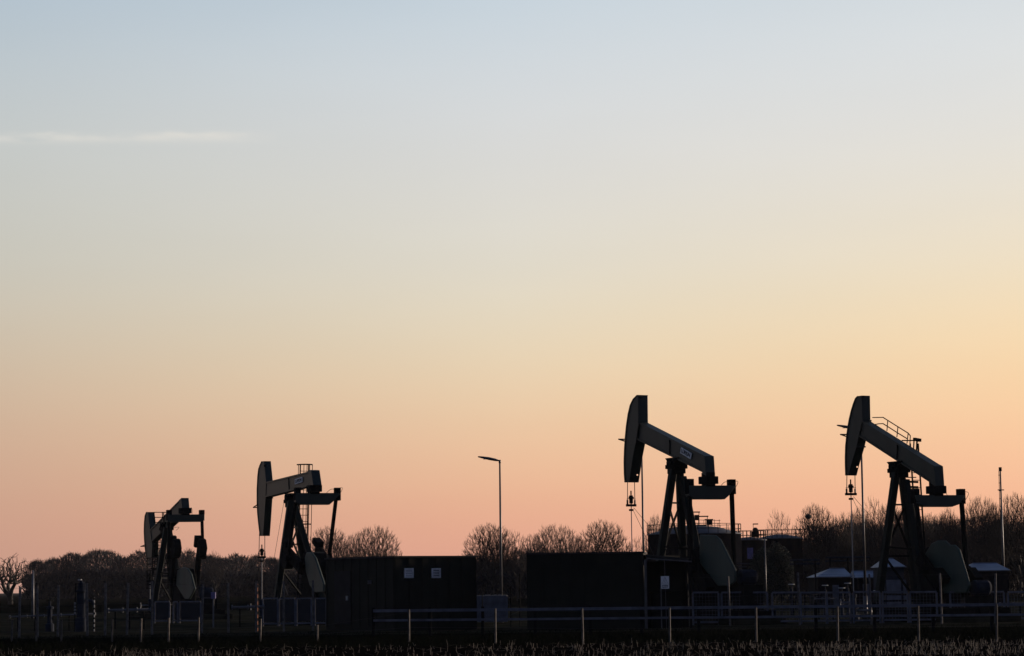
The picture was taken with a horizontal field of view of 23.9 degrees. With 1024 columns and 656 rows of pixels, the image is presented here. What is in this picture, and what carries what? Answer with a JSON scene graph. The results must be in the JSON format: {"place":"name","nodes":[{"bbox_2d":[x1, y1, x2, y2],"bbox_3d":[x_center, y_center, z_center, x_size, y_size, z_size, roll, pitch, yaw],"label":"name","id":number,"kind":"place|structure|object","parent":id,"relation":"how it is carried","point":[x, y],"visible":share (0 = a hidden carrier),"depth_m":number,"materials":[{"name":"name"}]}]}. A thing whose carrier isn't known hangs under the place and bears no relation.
{"place":"outdoors","nodes":[
{"label":"outdoors","id":0,"kind":"place"},
{"bbox_2d":[0,636,1023,655],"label":"stubble field","id":1,"kind":"structure","parent":0,"point":[452,650],"depth_m":58.59,"materials":[{"name":"black plant"}]},
{"bbox_2d":[0,593,1023,650],"bbox_3d":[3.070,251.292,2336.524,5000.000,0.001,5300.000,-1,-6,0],"label":"ground","id":2,"kind":"structure","parent":0,"point":[112,603],"depth_m":78.31,"materials":[{"name":"black soil"}]},
{"bbox_2d":[0,554,29,603],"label":"bare tree","id":3,"kind":"object","parent":2,"relation":"on","point":[7,590],"visible":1,"depth_m":327.77,"materials":[{"name":"brown plant"}]},
{"bbox_2d":[180,548,195,567],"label":"bare tree","id":4,"kind":"object","parent":2,"relation":"on","point":[191,562],"visible":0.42,"depth_m":417.94,"materials":[{"name":"brown plant"}]},
{"bbox_2d":[205,550,223,591],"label":"bare tree","id":5,"kind":"object","parent":2,"relation":"on","point":[213,569],"visible":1,"depth_m":407.87,"materials":[{"name":"brown plant"}]},
{"bbox_2d":[19,548,521,598],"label":"wood","id":6,"kind":"object","parent":2,"relation":"on","point":[111,569],"visible":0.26,"depth_m":536.70,"materials":[{"name":"brown plant"}]},
{"bbox_2d":[309,525,352,557],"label":"bare tree","id":7,"kind":"object","parent":2,"relation":"on","point":[338,553],"visible":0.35,"depth_m":268.58,"materials":[{"name":"brown plant"}]},
{"bbox_2d":[339,534,365,557],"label":"bare tree","id":8,"kind":"object","parent":2,"relation":"on","point":[349,539],"visible":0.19,"depth_m":298.55,"materials":[{"name":"brown plant"}]},
{"bbox_2d":[350,525,401,556],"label":"bare tree","id":9,"kind":"object","parent":2,"relation":"on","point":[370,545],"visible":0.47,"depth_m":273.32,"materials":[{"name":"brown plant"}]},
{"bbox_2d":[461,523,517,594],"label":"bare tree","id":10,"kind":"object","parent":2,"relation":"on","point":[485,555],"visible":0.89,"depth_m":263.26,"materials":[{"name":"brown plant"}]},
{"bbox_2d":[11,604,997,643],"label":"pasture fence","id":11,"kind":"object","parent":2,"relation":"on","point":[837,627],"visible":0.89,"depth_m":68.46,"materials":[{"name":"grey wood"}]},
{"bbox_2d":[503,529,529,600],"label":"bare tree","id":12,"kind":"object","parent":2,"relation":"on","point":[524,565],"visible":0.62,"depth_m":273.54,"materials":[{"name":"brown plant"}]},
{"bbox_2d":[289,531,759,599],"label":"hedge wood","id":13,"kind":"object","parent":2,"relation":"on","point":[483,586],"visible":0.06,"depth_m":304.35,"materials":[{"name":"brown plant"}]},
{"bbox_2d":[520,535,548,567],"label":"bare tree","id":14,"kind":"object","parent":2,"relation":"on","point":[530,546],"visible":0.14,"depth_m":298.72,"materials":[{"name":"brown plant"}]},
{"bbox_2d":[530,524,582,552],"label":"bare tree","id":15,"kind":"object","parent":2,"relation":"on","point":[546,540],"visible":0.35,"depth_m":268.52,"materials":[{"name":"brown plant"}]},
{"bbox_2d":[566,534,590,551],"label":"bare tree","id":16,"kind":"object","parent":2,"relation":"on","point":[578,544],"visible":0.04,"depth_m":298.48,"materials":[{"name":"brown plant"}]},
{"bbox_2d":[574,518,631,551],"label":"bare tree","id":17,"kind":"object","parent":2,"relation":"on","point":[608,538],"visible":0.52,"depth_m":260.43,"materials":[{"name":"brown plant"}]},
{"bbox_2d":[627,536,645,551],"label":"bare tree","id":18,"kind":"object","parent":2,"relation":"on","point":[638,549],"visible":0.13,"depth_m":268.68,"materials":[{"name":"brown plant"}]},
{"bbox_2d":[644,511,660,561],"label":"bare tree","id":19,"kind":"object","parent":2,"relation":"on","point":[657,526],"visible":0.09,"depth_m":258.97,"materials":[{"name":"brown plant"}]},
{"bbox_2d":[647,511,741,602],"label":"storage tank","id":20,"kind":"object","parent":2,"relation":"on","point":[722,534],"visible":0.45,"depth_m":201.96,"materials":[{"name":"metal"}]},
{"bbox_2d":[372,601,1023,635],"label":"rail fence","id":21,"kind":"object","parent":2,"relation":"on","point":[698,607],"visible":0.9,"depth_m":78.60,"materials":[{"name":"grey weathered metal"}]},
{"bbox_2d":[735,530,765,601],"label":"storage tank","id":22,"kind":"object","parent":2,"relation":"on","point":[755,543],"visible":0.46,"depth_m":212.72,"materials":[{"name":"metal"}]},
{"bbox_2d":[751,523,758,536],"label":"tank lamp","id":23,"kind":"object","parent":22,"relation":"on","point":[753,533],"visible":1,"depth_m":213.06,"materials":[{"name":"metal"}]},
{"bbox_2d":[767,512,794,535],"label":"bare tree","id":24,"kind":"object","parent":2,"relation":"on","point":[787,524],"visible":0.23,"depth_m":239.30,"materials":[{"name":"brown plant"}]},
{"bbox_2d":[758,529,803,600],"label":"storage tank","id":25,"kind":"object","parent":2,"relation":"on","point":[793,545],"visible":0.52,"depth_m":222.42,"materials":[{"name":"metal"}]},
{"bbox_2d":[793,502,839,573],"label":"bare tree","id":26,"kind":"object","parent":2,"relation":"on","point":[812,531],"visible":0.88,"depth_m":236.57,"materials":[{"name":"brown plant"}]},
{"bbox_2d":[820,512,867,569],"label":"bare tree","id":27,"kind":"object","parent":2,"relation":"on","point":[844,539],"visible":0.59,"depth_m":243.32,"materials":[{"name":"brown plant"}]},
{"bbox_2d":[844,508,879,569],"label":"bare tree","id":28,"kind":"object","parent":2,"relation":"on","point":[856,516],"visible":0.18,"depth_m":248.53,"materials":[{"name":"brown plant"}]},
{"bbox_2d":[859,497,885,565],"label":"bare tree","id":29,"kind":"object","parent":2,"relation":"on","point":[868,547],"visible":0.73,"depth_m":239.09,"materials":[{"name":"brown plant"}]},
{"bbox_2d":[875,510,907,564],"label":"bare tree","id":30,"kind":"object","parent":2,"relation":"on","point":[893,540],"visible":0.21,"depth_m":253.02,"materials":[{"name":"brown plant"}]},
{"bbox_2d":[794,504,1023,596],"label":"wood","id":31,"kind":"object","parent":2,"relation":"on","point":[1013,579],"visible":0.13,"depth_m":253.57,"materials":[{"name":"brown plant"}]},
{"bbox_2d":[904,512,949,554],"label":"bare tree","id":32,"kind":"object","parent":2,"relation":"on","point":[928,532],"visible":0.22,"depth_m":243.51,"materials":[{"name":"brown plant"}]},
{"bbox_2d":[930,509,966,556],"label":"bare tree","id":33,"kind":"object","parent":2,"relation":"on","point":[954,536],"visible":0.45,"depth_m":238.75,"materials":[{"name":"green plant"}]},
{"bbox_2d":[959,496,1005,563],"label":"bare tree","id":34,"kind":"object","parent":2,"relation":"on","point":[973,545],"visible":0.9,"depth_m":234.72,"materials":[{"name":"brown plant"}]},
{"bbox_2d":[980,502,1013,565],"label":"bare tree","id":35,"kind":"object","parent":2,"relation":"on","point":[1005,559],"visible":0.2,"depth_m":240.69,"materials":[{"name":"brown plant"}]},
{"bbox_2d":[992,491,1023,596],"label":"bare tree","id":36,"kind":"object","parent":2,"relation":"on","point":[1013,535],"visible":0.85,"depth_m":236.72,"materials":[{"name":"brown plant"}]},
{"bbox_2d":[0,601,1023,638],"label":"yard","id":37,"kind":"structure","parent":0,"point":[185,628],"depth_m":97.60,"materials":[{"name":"black"}]},
{"bbox_2d":[31,570,33,617],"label":"slim pole","id":38,"kind":"object","parent":37,"relation":"on","point":[32,604],"visible":0.91,"depth_m":149.06,"materials":[{"name":"grey metal"}]},
{"bbox_2d":[45,600,53,631],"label":"valve stand","id":39,"kind":"object","parent":37,"relation":"on","point":[49,625],"visible":1,"depth_m":98.23,"materials":[{"name":"metal"}]},
{"bbox_2d":[9,612,95,630],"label":"pipe run","id":40,"kind":"object","parent":37,"relation":"on","point":[44,615],"visible":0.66,"depth_m":99.30,"materials":[{"name":"metal"}]},
{"bbox_2d":[74,579,94,631],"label":"valve tower","id":41,"kind":"structure","parent":37,"relation":"on","point":[80,625],"depth_m":96.25,"materials":[{"name":"metal"}]},
{"bbox_2d":[93,598,94,630],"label":"marker post","id":42,"kind":"object","parent":37,"relation":"on","point":[94,616],"visible":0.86,"depth_m":97.32,"materials":[{"name":"metal"}]},
{"bbox_2d":[107,607,150,629],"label":"pipe run","id":43,"kind":"object","parent":37,"relation":"on","point":[137,609],"visible":0.86,"depth_m":101.28,"materials":[{"name":"metal"}]},
{"bbox_2d":[140,599,150,607],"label":"wellhead","id":44,"kind":"object","parent":37,"relation":"on","point":[149,604],"visible":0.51,"depth_m":141.97,"materials":[{"name":"grey metal"}]},
{"bbox_2d":[18,580,313,637],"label":"wire fence","id":45,"kind":"object","parent":37,"relation":"on","point":[37,606],"visible":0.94,"depth_m":88.23,"materials":[{"name":"metal"}]},
{"bbox_2d":[154,601,200,622],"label":"safety fence","id":46,"kind":"object","parent":37,"relation":"on","point":[186,611],"visible":0.91,"depth_m":119.22,"materials":[{"name":"grey metal"}]},
{"bbox_2d":[130,498,232,619],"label":"pumpjack","id":47,"kind":"object","parent":37,"relation":"on","point":[163,527],"visible":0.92,"depth_m":136.31,"materials":[{"name":"metal"}]},
{"bbox_2d":[211,592,215,627],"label":"control box","id":48,"kind":"object","parent":37,"relation":"on","point":[213,595],"visible":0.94,"depth_m":103.32,"materials":[{"name":"metal"}]},
{"bbox_2d":[231,604,263,626],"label":"pipe run","id":49,"kind":"object","parent":37,"relation":"on","point":[243,607],"visible":0.9,"depth_m":104.27,"materials":[{"name":"metal"}]},
{"bbox_2d":[250,599,261,616],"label":"wellhead","id":50,"kind":"object","parent":37,"relation":"on","point":[260,610],"visible":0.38,"depth_m":119.90,"materials":[{"name":"black metal"}]},
{"bbox_2d":[257,584,257,630],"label":"marker post","id":51,"kind":"object","parent":37,"relation":"on","point":[257,607],"visible":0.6,"depth_m":93.37,"materials":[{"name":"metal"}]},
{"bbox_2d":[262,598,325,625],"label":"safety fence","id":52,"kind":"object","parent":37,"relation":"on","point":[273,611],"visible":0.91,"depth_m":105.27,"materials":[{"name":"grey metal"}]},
{"bbox_2d":[253,461,342,624],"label":"pumpjack","id":53,"kind":"object","parent":37,"relation":"on","point":[306,563],"visible":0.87,"depth_m":113.66,"materials":[{"name":"metal"}]},
{"bbox_2d":[324,556,477,630],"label":"utility cabin","id":54,"kind":"object","parent":37,"relation":"on","point":[358,589],"visible":0.97,"depth_m":90.33,"materials":[{"name":"metal"}]},
{"bbox_2d":[334,571,350,623],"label":"door","id":55,"kind":"structure","parent":54,"relation":"in","point":[342,579],"depth_m":91.88,"materials":[{"name":"grey metal"}]},
{"bbox_2d":[478,456,503,622],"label":"street lamp","id":56,"kind":"object","parent":37,"relation":"on","point":[500,522],"visible":0.85,"depth_m":107.67,"materials":[{"name":"metal"}]},
{"bbox_2d":[477,595,507,621],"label":"blue container","id":57,"kind":"object","parent":37,"relation":"on","point":[495,601],"visible":0.66,"depth_m":103.32,"materials":[{"name":"metal"}]},
{"bbox_2d":[482,573,520,626],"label":"wire fence","id":58,"kind":"object","parent":37,"relation":"on","point":[510,602],"visible":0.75,"depth_m":95.28,"materials":[{"name":"metal"}]},
{"bbox_2d":[0,623,1023,650],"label":"verge grass","id":59,"kind":"structure","parent":37,"relation":"on","point":[367,639],"depth_m":72.10,"materials":[{"name":"black plant"}]},
{"bbox_2d":[525,551,691,629],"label":"utility cabin","id":60,"kind":"object","parent":37,"relation":"on","point":[593,579],"visible":0.91,"depth_m":88.33,"materials":[{"name":"metal"}]},
{"bbox_2d":[641,457,644,550],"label":"pole","id":61,"kind":"object","parent":37,"relation":"on","point":[643,547],"visible":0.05,"depth_m":112.70,"materials":[{"name":"metal"}]},
{"bbox_2d":[660,561,668,628],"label":"warning sign","id":62,"kind":"object","parent":37,"relation":"on","point":[664,583],"visible":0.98,"depth_m":87.39,"materials":[{"name":"metal"}]},
{"bbox_2d":[618,395,786,624],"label":"pumpjack","id":63,"kind":"object","parent":37,"relation":"on","point":[709,555],"visible":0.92,"depth_m":97.72,"materials":[{"name":"metal"}]},
{"bbox_2d":[737,563,751,568],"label":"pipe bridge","id":64,"kind":"structure","parent":37,"relation":"on","point":[747,564],"depth_m":179.09,"materials":[{"name":"metal"}]},
{"bbox_2d":[764,538,766,609],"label":"slim pole","id":65,"kind":"object","parent":37,"relation":"on","point":[765,570],"visible":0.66,"depth_m":124.33,"materials":[{"name":"metal"}]},
{"bbox_2d":[748,541,793,604],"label":"evergreen tree","id":66,"kind":"object","parent":37,"relation":"on","point":[779,567],"visible":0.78,"depth_m":168.37,"materials":[{"name":"plant"}]},
{"bbox_2d":[692,591,851,624],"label":"safety fence","id":67,"kind":"object","parent":37,"relation":"on","point":[827,621],"visible":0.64,"depth_m":94.34,"materials":[{"name":"grey metal"}]},
{"bbox_2d":[775,591,821,615],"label":"pipe run","id":68,"kind":"object","parent":37,"relation":"on","point":[793,600],"visible":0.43,"depth_m":119.20,"materials":[{"name":"metal"}]},
{"bbox_2d":[790,559,819,608],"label":"pipe bridge","id":69,"kind":"structure","parent":37,"relation":"on","point":[795,563],"depth_m":149.24,"materials":[{"name":"metal"}]},
{"bbox_2d":[814,597,836,619],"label":"pipe run","id":70,"kind":"object","parent":37,"relation":"on","point":[822,598],"visible":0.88,"depth_m":104.28,"materials":[{"name":"metal"}]},
{"bbox_2d":[825,556,869,571],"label":"pipe bridge","id":71,"kind":"structure","parent":37,"relation":"on","point":[830,560],"depth_m":157.26,"materials":[{"name":"metal"}]},
{"bbox_2d":[689,572,1015,625],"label":"wire fence","id":72,"kind":"object","parent":37,"relation":"on","point":[799,593],"visible":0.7,"depth_m":91.79,"materials":[{"name":"metal"}]},
{"bbox_2d":[837,425,867,613],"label":"street lamp","id":73,"kind":"object","parent":37,"relation":"on","point":[864,555],"visible":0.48,"depth_m":105.58,"materials":[{"name":"metal"}]},
{"bbox_2d":[840,594,869,620],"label":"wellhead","id":74,"kind":"object","parent":37,"relation":"on","point":[861,610],"visible":0.45,"depth_m":101.23,"materials":[{"name":"grey metal"}]},
{"bbox_2d":[840,396,1020,622],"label":"pumpjack","id":75,"kind":"object","parent":37,"relation":"on","point":[947,561],"visible":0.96,"depth_m":97.38,"materials":[{"name":"metal"}]},
{"bbox_2d":[852,591,1023,622],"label":"safety fence","id":76,"kind":"object","parent":37,"relation":"on","point":[882,619],"visible":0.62,"depth_m":94.34,"materials":[{"name":"grey metal"}]},
{"bbox_2d":[998,467,1004,566],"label":"antenna mast","id":77,"kind":"object","parent":37,"relation":"on","point":[1000,489],"visible":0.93,"depth_m":169.46,"materials":[{"name":"metal"}]},
{"bbox_2d":[0,0,1023,592],"label":"sky","id":78,"kind":"structure","parent":0,"point":[384,247],"materials":[{"name":"blue"}]},
{"bbox_2d":[747,548,752,568],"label":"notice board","id":79,"kind":"object","parent":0,"point":[749,552],"visible":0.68,"depth_m":207.89,"materials":[{"name":"metal"}]},
{"bbox_2d":[788,584,793,614],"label":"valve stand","id":80,"kind":"object","parent":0,"point":[791,601],"visible":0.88,"depth_m":120.16,"materials":[{"name":"grey metal"}]},
{"bbox_2d":[822,585,827,614],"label":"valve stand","id":81,"kind":"object","parent":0,"point":[824,595],"visible":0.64,"depth_m":117.19,"materials":[{"name":"grey metal"}]},
{"bbox_2d":[806,567,851,608],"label":"site building","id":82,"kind":"structure","parent":0,"point":[835,579],"depth_m":149.31,"materials":[{"name":"metal"}]},
{"bbox_2d":[832,585,838,604],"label":"door","id":83,"kind":"structure","parent":82,"relation":"in","point":[835,588],"depth_m":149.17,"materials":[{"name":"grey paint"}]},
{"bbox_2d":[839,588,844,614],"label":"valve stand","id":84,"kind":"object","parent":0,"point":[842,600],"visible":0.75,"depth_m":111.21,"materials":[{"name":"grey metal"}]},
{"bbox_2d":[844,583,849,614],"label":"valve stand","id":85,"kind":"object","parent":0,"point":[847,600],"visible":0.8,"depth_m":115.19,"materials":[{"name":"grey metal"}]},
{"bbox_2d":[850,570,873,607],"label":"site building","id":86,"kind":"structure","parent":0,"point":[858,580],"depth_m":147.33,"materials":[{"name":"metal"}]},
{"bbox_2d":[863,584,869,607],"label":"door","id":87,"kind":"structure","parent":86,"relation":"in","point":[867,585],"depth_m":147.18,"materials":[{"name":"blue paint"}]},
{"bbox_2d":[871,558,906,607],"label":"site building","id":88,"kind":"structure","parent":0,"point":[893,582],"depth_m":141.33,"materials":[{"name":"metal"}]},
{"bbox_2d":[886,580,900,603],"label":"door","id":89,"kind":"structure","parent":88,"relation":"in","point":[891,585],"depth_m":141.27,"materials":[{"name":"blue paint"}]},
{"bbox_2d":[903,580,906,603],"bbox_3d":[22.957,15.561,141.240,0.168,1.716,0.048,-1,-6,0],"label":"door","id":90,"kind":"structure","parent":88,"relation":"in","point":[904,589],"depth_m":141.23,"materials":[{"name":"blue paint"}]},
{"bbox_2d":[962,562,1010,602],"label":"site building","id":91,"kind":"structure","parent":0,"point":[988,571],"depth_m":154.30,"materials":[{"name":"metal"}]}
]}

